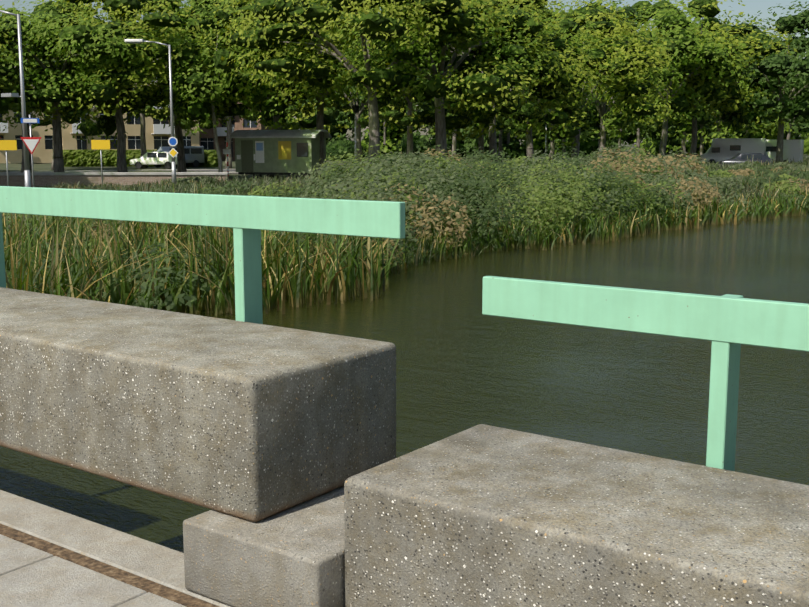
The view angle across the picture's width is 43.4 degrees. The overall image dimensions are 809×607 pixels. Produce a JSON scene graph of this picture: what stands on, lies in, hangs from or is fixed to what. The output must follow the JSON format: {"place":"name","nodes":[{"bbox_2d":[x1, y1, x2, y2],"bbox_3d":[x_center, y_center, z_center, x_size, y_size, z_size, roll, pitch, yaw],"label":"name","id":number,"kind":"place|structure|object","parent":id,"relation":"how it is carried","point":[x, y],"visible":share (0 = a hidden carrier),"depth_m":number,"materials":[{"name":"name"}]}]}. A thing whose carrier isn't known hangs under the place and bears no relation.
{"place":"outdoors","nodes":[
{"label":"outdoors","id":0,"kind":"place"},
{"bbox_2d":[0,524,218,606],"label":"gravel strip","id":1,"kind":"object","parent":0,"point":[155,588],"depth_m":3.46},
{"bbox_2d":[0,490,231,606],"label":"deck edge strip","id":2,"kind":"object","parent":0,"point":[151,561],"visible":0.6,"depth_m":3.69,"materials":[{"name":"concrete"}]},
{"bbox_2d":[0,211,808,552],"bbox_3d":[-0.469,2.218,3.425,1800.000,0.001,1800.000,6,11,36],"label":"water","id":3,"kind":"structure","parent":0,"point":[462,363],"depth_m":12.76,"materials":[{"name":"green liquid"}]},
{"bbox_2d":[2,182,424,316],"bbox_3d":[-6.631,-0.806,17.272,9.486,1.793,15.707,6,11,36],"label":"reed belt","id":4,"kind":"object","parent":3,"relation":"on","point":[297,276],"visible":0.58,"depth_m":17.55,"materials":[{"name":"plant"}]},
{"bbox_2d":[0,149,808,300],"bbox_3d":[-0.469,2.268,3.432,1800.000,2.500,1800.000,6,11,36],"label":"terrain","id":5,"kind":"structure","parent":0,"point":[36,166],"depth_m":87.75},
{"bbox_2d":[0,140,16,149],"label":"yellow sign","id":6,"kind":"object","parent":5,"relation":"on","point":[8,144],"visible":1,"depth_m":40.49,"materials":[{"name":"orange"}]},
{"bbox_2d":[0,10,30,186],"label":"street light","id":7,"kind":"object","parent":5,"relation":"on","point":[27,176],"visible":0.75,"depth_m":34.89,"materials":[{"name":"silver metal"}]},
{"bbox_2d":[0,22,48,92],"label":"tree","id":8,"kind":"object","parent":5,"relation":"on","point":[2,83],"visible":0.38,"depth_m":51.04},
{"bbox_2d":[29,115,34,186],"bbox_3d":[-12.790,-4.909,34.939,0.055,3.100,0.055,-5,10,-31],"label":"sign pole","id":9,"kind":"object","parent":5,"relation":"on","point":[31,155],"visible":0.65,"depth_m":34.92,"materials":[{"name":"silver metal"}]},
{"bbox_2d":[20,137,41,153],"bbox_3d":[-12.772,-5.396,34.816,0.020,0.600,0.696,23,24,68],"label":"give way sign","id":10,"kind":"object","parent":9,"relation":"attached to","point":[22,138],"visible":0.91,"depth_m":34.80,"materials":[{"name":"red"}]},
{"bbox_2d":[23,139,38,151],"bbox_3d":[-12.768,-5.394,34.804,0.005,0.444,0.515,23,24,68],"label":"yield sign","id":11,"kind":"object","parent":10,"relation":"attached to","point":[31,144],"visible":1,"depth_m":34.80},
{"bbox_2d":[0,0,114,169],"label":"tree","id":12,"kind":"object","parent":5,"relation":"on","point":[36,124],"depth_m":81.95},
{"bbox_2d":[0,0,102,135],"bbox_3d":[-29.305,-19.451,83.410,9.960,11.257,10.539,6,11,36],"label":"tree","id":13,"kind":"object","parent":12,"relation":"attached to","point":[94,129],"visible":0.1,"depth_m":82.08,"materials":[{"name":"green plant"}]},
{"bbox_2d":[0,0,161,171],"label":"tree","id":14,"kind":"object","parent":5,"relation":"on","point":[36,20],"depth_m":51.13,"materials":[{"name":"plant"}]},
{"bbox_2d":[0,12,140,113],"bbox_3d":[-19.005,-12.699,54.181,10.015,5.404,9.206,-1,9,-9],"label":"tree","id":15,"kind":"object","parent":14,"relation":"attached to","point":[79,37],"visible":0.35,"depth_m":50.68,"materials":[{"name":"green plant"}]},
{"bbox_2d":[0,19,162,172],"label":"tree","id":16,"kind":"object","parent":5,"relation":"on","point":[64,80],"depth_m":51.81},
{"bbox_2d":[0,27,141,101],"bbox_3d":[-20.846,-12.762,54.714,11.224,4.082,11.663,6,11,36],"label":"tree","id":17,"kind":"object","parent":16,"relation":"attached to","point":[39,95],"visible":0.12,"depth_m":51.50,"materials":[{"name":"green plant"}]},
{"bbox_2d":[0,60,198,162],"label":"housing block","id":18,"kind":"structure","parent":5,"relation":"on","point":[41,154],"depth_m":117.27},
{"bbox_2d":[0,82,190,148],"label":"housing block trim","id":19,"kind":"structure","parent":18,"relation":"attached to","point":[158,129],"depth_m":121.43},
{"bbox_2d":[91,140,109,148],"bbox_3d":[-13.570,-7.095,45.420,0.020,0.420,0.800,27,28,71],"label":"yellow sign","id":20,"kind":"object","parent":5,"relation":"on","point":[100,144],"visible":1,"depth_m":45.41,"materials":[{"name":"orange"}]},
{"bbox_2d":[0,175,227,185],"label":"quay wall","id":21,"kind":"structure","parent":5,"relation":"on","point":[56,179],"depth_m":51.13,"materials":[{"name":"concrete"}]},
{"bbox_2d":[0,172,228,175],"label":"quay wall coping","id":22,"kind":"object","parent":21,"relation":"on","point":[112,173],"visible":1,"depth_m":51.26,"materials":[{"name":"concrete"}]},
{"bbox_2d":[43,0,186,168],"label":"tree","id":23,"kind":"object","parent":5,"relation":"on","point":[142,138],"depth_m":85.24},
{"bbox_2d":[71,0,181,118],"bbox_3d":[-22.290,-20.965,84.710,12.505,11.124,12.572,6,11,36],"label":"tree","id":24,"kind":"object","parent":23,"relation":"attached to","point":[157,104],"visible":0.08,"depth_m":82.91,"materials":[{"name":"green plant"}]},
{"bbox_2d":[2,0,237,171],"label":"tree","id":25,"kind":"object","parent":5,"relation":"on","point":[148,65],"depth_m":53.30,"materials":[{"name":"plant"}]},
{"bbox_2d":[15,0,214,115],"bbox_3d":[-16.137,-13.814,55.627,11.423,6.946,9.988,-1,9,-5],"label":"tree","id":26,"kind":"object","parent":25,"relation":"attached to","point":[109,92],"visible":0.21,"depth_m":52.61,"materials":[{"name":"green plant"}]},
{"bbox_2d":[11,169,237,173],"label":"street footway","id":27,"kind":"structure","parent":5,"relation":"on","point":[116,170],"depth_m":77.95,"materials":[{"name":"concrete"}]},
{"bbox_2d":[0,7,62,120],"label":"tree","id":28,"kind":"object","parent":27,"relation":"on","point":[11,83],"depth_m":71.40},
{"bbox_2d":[3,56,51,111],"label":"tree","id":29,"kind":"object","parent":28,"relation":"attached to","point":[30,63],"visible":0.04,"depth_m":70.59,"materials":[{"name":"green plant"}]},
{"bbox_2d":[638,0,796,162],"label":"tree","id":30,"kind":"object","parent":27,"relation":"on","point":[717,25],"depth_m":89.12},
{"bbox_2d":[649,0,779,124],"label":"tree","id":31,"kind":"object","parent":30,"relation":"attached to","point":[712,13],"visible":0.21,"depth_m":89.94,"materials":[{"name":"green plant"}]},
{"bbox_2d":[674,10,791,146],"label":"tree","id":32,"kind":"object","parent":27,"relation":"on","point":[774,133],"depth_m":109.52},
{"bbox_2d":[680,24,777,138],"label":"tree","id":33,"kind":"object","parent":32,"relation":"attached to","point":[752,135],"visible":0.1,"depth_m":110.12,"materials":[{"name":"green plant"}]},
{"bbox_2d":[63,150,217,166],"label":"street hedge","id":34,"kind":"object","parent":5,"relation":"on","point":[81,158],"visible":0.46,"depth_m":96.84,"materials":[{"name":"green plant"}]},
{"bbox_2d":[130,152,176,164],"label":"car","id":35,"kind":"object","parent":5,"relation":"on","point":[144,160],"depth_m":85.05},
{"bbox_2d":[129,161,176,168],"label":"car wheels","id":36,"kind":"object","parent":35,"relation":"attached to","point":[138,164],"visible":0.44,"depth_m":85.21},
{"bbox_2d":[143,41,176,183],"bbox_3d":[-11.558,-8.893,47.883,1.407,6.800,0.219,-1,9,-4],"label":"street light","id":37,"kind":"object","parent":5,"relation":"on","point":[173,164],"visible":0.75,"depth_m":47.83,"materials":[{"name":"silver metal"}]},
{"bbox_2d":[82,0,254,171],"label":"tree","id":38,"kind":"object","parent":5,"relation":"on","point":[155,76],"depth_m":58.91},
{"bbox_2d":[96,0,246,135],"bbox_3d":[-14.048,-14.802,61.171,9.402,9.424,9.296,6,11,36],"label":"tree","id":39,"kind":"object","parent":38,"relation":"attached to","point":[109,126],"visible":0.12,"depth_m":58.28,"materials":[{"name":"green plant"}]},
{"bbox_2d":[156,146,203,162],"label":"van","id":40,"kind":"object","parent":5,"relation":"on","point":[190,158],"depth_m":94.18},
{"bbox_2d":[159,0,259,168],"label":"tree","id":41,"kind":"object","parent":5,"relation":"on","point":[229,132],"depth_m":84.44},
{"bbox_2d":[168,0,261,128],"bbox_3d":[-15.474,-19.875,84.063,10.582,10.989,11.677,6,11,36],"label":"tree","id":42,"kind":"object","parent":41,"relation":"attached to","point":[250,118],"visible":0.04,"depth_m":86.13,"materials":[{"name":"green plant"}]},
{"bbox_2d":[156,0,281,171],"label":"tree","id":43,"kind":"object","parent":5,"relation":"on","point":[195,67],"depth_m":54.24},
{"bbox_2d":[199,97,290,160],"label":"housing block","id":44,"kind":"structure","parent":5,"relation":"on","point":[238,126],"depth_m":136.01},
{"bbox_2d":[207,121,250,149],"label":"housing block trim","id":45,"kind":"structure","parent":44,"relation":"attached to","point":[221,131],"depth_m":134.85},
{"bbox_2d":[184,0,367,178],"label":"tree","id":46,"kind":"object","parent":5,"relation":"on","point":[247,89],"depth_m":56.82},
{"bbox_2d":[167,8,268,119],"bbox_3d":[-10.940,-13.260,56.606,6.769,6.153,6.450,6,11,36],"label":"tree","id":47,"kind":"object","parent":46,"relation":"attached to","point":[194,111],"visible":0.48,"depth_m":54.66,"materials":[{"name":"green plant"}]},
{"bbox_2d":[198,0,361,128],"bbox_3d":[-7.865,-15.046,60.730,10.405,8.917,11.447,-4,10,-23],"label":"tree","id":48,"kind":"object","parent":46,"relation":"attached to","point":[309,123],"visible":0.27,"depth_m":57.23,"materials":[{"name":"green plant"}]},
{"bbox_2d":[238,172,317,178],"bbox_3d":[-6.699,-7.498,59.898,5.800,0.507,2.080,3,9,17],"label":"site hut chassis","id":49,"kind":"object","parent":5,"relation":"on","point":[260,174],"visible":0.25,"depth_m":59.34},
{"bbox_2d":[235,133,325,172],"bbox_3d":[-7.272,-8.928,59.855,4.800,2.360,2.300,3,9,17],"label":"site hut","id":50,"kind":"object","parent":5,"relation":"on","point":[273,163],"visible":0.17,"depth_m":58.74,"materials":[{"name":"green"}]},
{"bbox_2d":[241,140,253,171],"bbox_3d":[-9.165,-8.589,59.268,0.750,1.830,0.022,3,9,17],"label":"door","id":51,"kind":"structure","parent":50,"relation":"attached to","point":[247,155],"depth_m":59.26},
{"bbox_2d":[255,141,263,162],"bbox_3d":[-8.400,-8.791,59.001,0.550,1.250,0.018,3,9,17],"label":"door","id":52,"kind":"structure","parent":50,"relation":"attached to","point":[259,156],"depth_m":59.02,"materials":[{"name":"white paint"}]},
{"bbox_2d":[229,130,331,137],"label":"roof","id":53,"kind":"structure","parent":50,"relation":"attached to","point":[275,134],"depth_m":58.83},
{"bbox_2d":[278,141,290,159],"bbox_3d":[-6.894,-8.820,58.530,0.800,1.050,0.018,3,9,17],"label":"window","id":54,"kind":"structure","parent":50,"relation":"attached to","point":[284,149],"depth_m":58.52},
{"bbox_2d":[297,143,307,156],"bbox_3d":[-5.842,-8.795,58.208,0.700,0.800,0.018,3,9,17],"label":"window","id":55,"kind":"structure","parent":50,"relation":"attached to","point":[302,149],"depth_m":58.20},
{"bbox_2d":[2,168,643,309],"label":"bank grass","id":56,"kind":"structure","parent":5,"relation":"on","point":[179,188],"depth_m":32.09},
{"bbox_2d":[224,0,424,176],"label":"tree","id":57,"kind":"object","parent":5,"relation":"on","point":[323,34],"depth_m":56.18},
{"bbox_2d":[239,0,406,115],"bbox_3d":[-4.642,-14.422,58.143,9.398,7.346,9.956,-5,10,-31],"label":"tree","id":58,"kind":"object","parent":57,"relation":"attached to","point":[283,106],"visible":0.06,"depth_m":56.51,"materials":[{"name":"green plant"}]},
{"bbox_2d":[257,37,447,164],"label":"tree","id":59,"kind":"object","parent":5,"relation":"on","point":[381,124],"depth_m":80.54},
{"bbox_2d":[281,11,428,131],"bbox_3d":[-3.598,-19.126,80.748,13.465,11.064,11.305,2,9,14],"label":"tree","id":60,"kind":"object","parent":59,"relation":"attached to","point":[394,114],"visible":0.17,"depth_m":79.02,"materials":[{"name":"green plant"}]},
{"bbox_2d":[192,0,534,168],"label":"tree","id":61,"kind":"object","parent":5,"relation":"on","point":[415,23],"depth_m":47.12,"materials":[{"name":"plant"}]},
{"bbox_2d":[230,0,507,96],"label":"tree","id":62,"kind":"object","parent":61,"relation":"attached to","point":[374,21],"visible":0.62,"depth_m":46.75,"materials":[{"name":"green plant"}]},
{"bbox_2d":[2,144,808,310],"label":"bank shrubs","id":63,"kind":"object","parent":5,"relation":"on","point":[439,181],"visible":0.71,"depth_m":31.59,"materials":[{"name":"green plant"}]},
{"bbox_2d":[342,4,478,156],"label":"tree","id":64,"kind":"object","parent":5,"relation":"on","point":[409,140],"depth_m":79.80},
{"bbox_2d":[342,4,469,126],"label":"tree","id":65,"kind":"object","parent":64,"relation":"attached to","point":[363,121],"depth_m":80.72,"materials":[{"name":"green plant"}]},
{"bbox_2d":[28,44,808,160],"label":"tree belt","id":66,"kind":"object","parent":5,"relation":"on","point":[342,145],"visible":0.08,"depth_m":158.29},
{"bbox_2d":[509,0,674,163],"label":"tree","id":67,"kind":"object","parent":66,"relation":"on","point":[632,75],"depth_m":67.87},
{"bbox_2d":[533,7,656,122],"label":"tree","id":68,"kind":"object","parent":67,"relation":"attached to","point":[607,25],"visible":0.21,"depth_m":68.77,"materials":[{"name":"green plant"}]},
{"bbox_2d":[565,0,680,156],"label":"tree","id":69,"kind":"object","parent":66,"relation":"on","point":[652,77],"depth_m":79.88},
{"bbox_2d":[577,6,665,129],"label":"tree","id":70,"kind":"object","parent":69,"relation":"attached to","point":[620,122],"visible":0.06,"depth_m":80.05,"materials":[{"name":"green plant"}]},
{"bbox_2d":[400,68,484,160],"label":"tree","id":71,"kind":"object","parent":5,"relation":"on","point":[453,143],"depth_m":110.99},
{"bbox_2d":[327,0,559,157],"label":"tree","id":72,"kind":"object","parent":5,"relation":"on","point":[419,95],"depth_m":50.11,"materials":[{"name":"plant"}]},
{"bbox_2d":[350,0,543,113],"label":"tree","id":73,"kind":"object","parent":72,"relation":"attached to","point":[431,88],"visible":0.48,"depth_m":50.40,"materials":[{"name":"green plant"}]},
{"bbox_2d":[138,147,808,220],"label":"bank grass","id":74,"kind":"structure","parent":5,"relation":"on","point":[751,190],"depth_m":49.87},
{"bbox_2d":[426,54,555,158],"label":"tree","id":75,"kind":"object","parent":5,"relation":"on","point":[484,123],"depth_m":83.35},
{"bbox_2d":[434,57,534,132],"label":"tree","id":76,"kind":"object","parent":75,"relation":"attached to","point":[497,126],"depth_m":80.00,"materials":[{"name":"green plant"}]},
{"bbox_2d":[405,0,611,160],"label":"tree","id":77,"kind":"object","parent":5,"relation":"on","point":[532,99],"depth_m":54.96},
{"bbox_2d":[412,0,586,129],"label":"tree","id":78,"kind":"object","parent":77,"relation":"attached to","point":[559,45],"visible":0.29,"depth_m":55.87,"materials":[{"name":"green plant"}]},
{"bbox_2d":[497,5,552,161],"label":"tree","id":79,"kind":"object","parent":5,"relation":"on","point":[500,142],"depth_m":120.98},
{"bbox_2d":[299,121,757,157],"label":"tree trunks","id":80,"kind":"object","parent":5,"relation":"on","point":[429,127],"visible":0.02,"depth_m":181.78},
{"bbox_2d":[451,1,625,162],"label":"tree","id":81,"kind":"object","parent":5,"relation":"on","point":[586,133],"depth_m":62.79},
{"bbox_2d":[472,7,606,138],"bbox_3d":[8.357,-14.810,65.032,8.730,8.482,7.557,6,11,36],"label":"tree","id":82,"kind":"object","parent":81,"relation":"attached to","point":[566,24],"visible":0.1,"depth_m":63.20,"materials":[{"name":"green plant"}]},
{"bbox_2d":[291,55,808,160],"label":"tree crowns","id":83,"kind":"object","parent":5,"relation":"on","point":[343,137],"visible":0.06,"depth_m":160.13,"materials":[{"name":"green plant"}]},
{"bbox_2d":[703,19,808,138],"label":"tree","id":84,"kind":"object","parent":83,"relation":"attached to","point":[788,91],"depth_m":139.55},
{"bbox_2d":[519,87,619,159],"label":"tree","id":85,"kind":"object","parent":5,"relation":"on","point":[548,136],"depth_m":124.25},
{"bbox_2d":[355,188,808,277],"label":"reed belt","id":86,"kind":"object","parent":5,"relation":"on","point":[620,230],"visible":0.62,"depth_m":30.94,"materials":[{"name":"plant"}]},
{"bbox_2d":[556,24,682,152],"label":"tree","id":87,"kind":"object","parent":5,"relation":"on","point":[641,134],"depth_m":136.39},
{"bbox_2d":[569,32,675,139],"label":"tree","id":88,"kind":"object","parent":87,"relation":"attached to","point":[655,136],"visible":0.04,"depth_m":136.35,"materials":[{"name":"green plant"}]},
{"bbox_2d":[627,17,747,158],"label":"tree","id":89,"kind":"object","parent":5,"relation":"on","point":[658,134],"depth_m":122.25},
{"bbox_2d":[632,25,726,131],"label":"tree","id":90,"kind":"object","parent":89,"relation":"attached to","point":[715,129],"visible":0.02,"depth_m":125.29,"materials":[{"name":"green plant"}]},
{"bbox_2d":[628,0,751,158],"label":"tree","id":91,"kind":"object","parent":5,"relation":"on","point":[683,61],"depth_m":85.38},
{"bbox_2d":[626,8,734,121],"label":"tree","id":92,"kind":"object","parent":91,"relation":"attached to","point":[679,103],"visible":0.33,"depth_m":84.91,"materials":[{"name":"green plant"}]},
{"bbox_2d":[642,79,776,154],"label":"tree","id":93,"kind":"object","parent":5,"relation":"on","point":[701,142],"depth_m":138.65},
{"bbox_2d":[699,138,764,161],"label":"camper","id":94,"kind":"object","parent":5,"relation":"on","point":[752,145],"depth_m":97.25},
{"bbox_2d":[719,153,772,165],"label":"dark car","id":95,"kind":"object","parent":5,"relation":"on","point":[738,157],"visible":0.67,"depth_m":84.08,"materials":[{"name":"grey"}]},
{"bbox_2d":[732,154,761,158],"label":"car windows","id":96,"kind":"structure","parent":95,"relation":"attached to","point":[755,156],"depth_m":83.95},
{"bbox_2d":[699,0,808,162],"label":"tree","id":97,"kind":"object","parent":5,"relation":"on","point":[788,79],"depth_m":91.32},
{"bbox_2d":[714,11,808,123],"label":"tree","id":98,"kind":"object","parent":97,"relation":"attached to","point":[802,65],"visible":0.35,"depth_m":91.56,"materials":[{"name":"green plant"}]},
{"bbox_2d":[703,156,808,168],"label":"bank grass","id":99,"kind":"structure","parent":5,"relation":"on","point":[806,161],"depth_m":79.09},
{"bbox_2d":[712,36,808,139],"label":"tree","id":100,"kind":"object","parent":5,"relation":"on","point":[795,130],"depth_m":129.44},
{"bbox_2d":[729,38,808,135],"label":"tree","id":101,"kind":"object","parent":100,"relation":"attached to","point":[800,124],"visible":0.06,"depth_m":129.07,"materials":[{"name":"green plant"}]},
{"bbox_2d":[731,13,808,123],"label":"tree","id":102,"kind":"object","parent":5,"relation":"on","point":[792,57],"depth_m":94.52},
{"bbox_2d":[750,38,808,118],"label":"tree","id":103,"kind":"object","parent":102,"relation":"attached to","point":[803,44],"visible":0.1,"depth_m":95.54,"materials":[{"name":"green plant"}]},
{"bbox_2d":[764,140,803,162],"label":"trailer","id":104,"kind":"object","parent":5,"relation":"on","point":[792,149],"depth_m":98.53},
{"bbox_2d":[0,0,808,147],"label":"sky","id":105,"kind":"structure","parent":0,"point":[751,7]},
{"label":"deck","id":106,"kind":"structure","parent":0,"visible":0},
{"bbox_2d":[0,534,185,606],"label":"paving tiles","id":107,"kind":"object","parent":106,"relation":"on","point":[30,576],"visible":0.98,"depth_m":3.32,"materials":[{"name":"concrete"}]},
{"bbox_2d":[183,486,344,606],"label":"pedestal","id":108,"kind":"object","parent":106,"relation":"on","point":[294,556],"visible":0.42,"depth_m":3.11,"materials":[{"name":"concrete"}]},
{"bbox_2d":[0,287,395,521],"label":"parapet block","id":109,"kind":"structure","parent":108,"relation":"on","point":[253,422],"depth_m":3.52,"materials":[{"name":"concrete"}]},
{"bbox_2d":[0,186,404,323],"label":"rail","id":110,"kind":"object","parent":109,"relation":"attached to","point":[247,219],"visible":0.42,"depth_m":4.21,"materials":[{"name":"green paint"}]},
{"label":"street","id":111,"kind":"structure","parent":0,"visible":0},
{"bbox_2d":[0,169,235,172],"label":"street kerbs","id":112,"kind":"structure","parent":111,"relation":"on","point":[133,170],"depth_m":77.76,"materials":[{"name":"concrete"}]},
{"bbox_2d":[508,0,615,161],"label":"tree","id":113,"kind":"object","parent":111,"relation":"on","point":[536,134],"depth_m":93.06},
{"bbox_2d":[502,12,597,139],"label":"tree","id":114,"kind":"object","parent":113,"relation":"attached to","point":[534,136],"visible":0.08,"depth_m":94.46,"materials":[{"name":"green plant"}]},
{"bbox_2d":[555,0,682,157],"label":"tree","id":115,"kind":"object","parent":111,"relation":"on","point":[657,122],"depth_m":97.61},
{"bbox_2d":[584,2,668,130],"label":"tree","id":116,"kind":"object","parent":115,"relation":"attached to","point":[628,10],"depth_m":97.43,"materials":[{"name":"green plant"}]},
{"bbox_2d":[585,0,694,152],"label":"tree","id":117,"kind":"object","parent":111,"relation":"on","point":[655,27],"depth_m":115.06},
{"bbox_2d":[603,0,690,129],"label":"tree","id":118,"kind":"object","parent":117,"relation":"attached to","point":[655,6],"visible":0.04,"depth_m":112.28,"materials":[{"name":"green plant"}]},
{"bbox_3d":[2.642,1.583,1.450,0.847,0.758,0.900,6,11,36],"label":"pedestal","id":119,"kind":"object","parent":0,"visible":0},
{"bbox_2d":[344,424,808,606],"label":"parapet block","id":120,"kind":"structure","parent":119,"relation":"on","point":[481,515],"depth_m":2.73,"materials":[{"name":"concrete"}]},
{"bbox_2d":[482,276,808,470],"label":"rail","id":121,"kind":"object","parent":120,"relation":"attached to","point":[727,325],"visible":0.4,"depth_m":3.08,"materials":[{"name":"green paint"}]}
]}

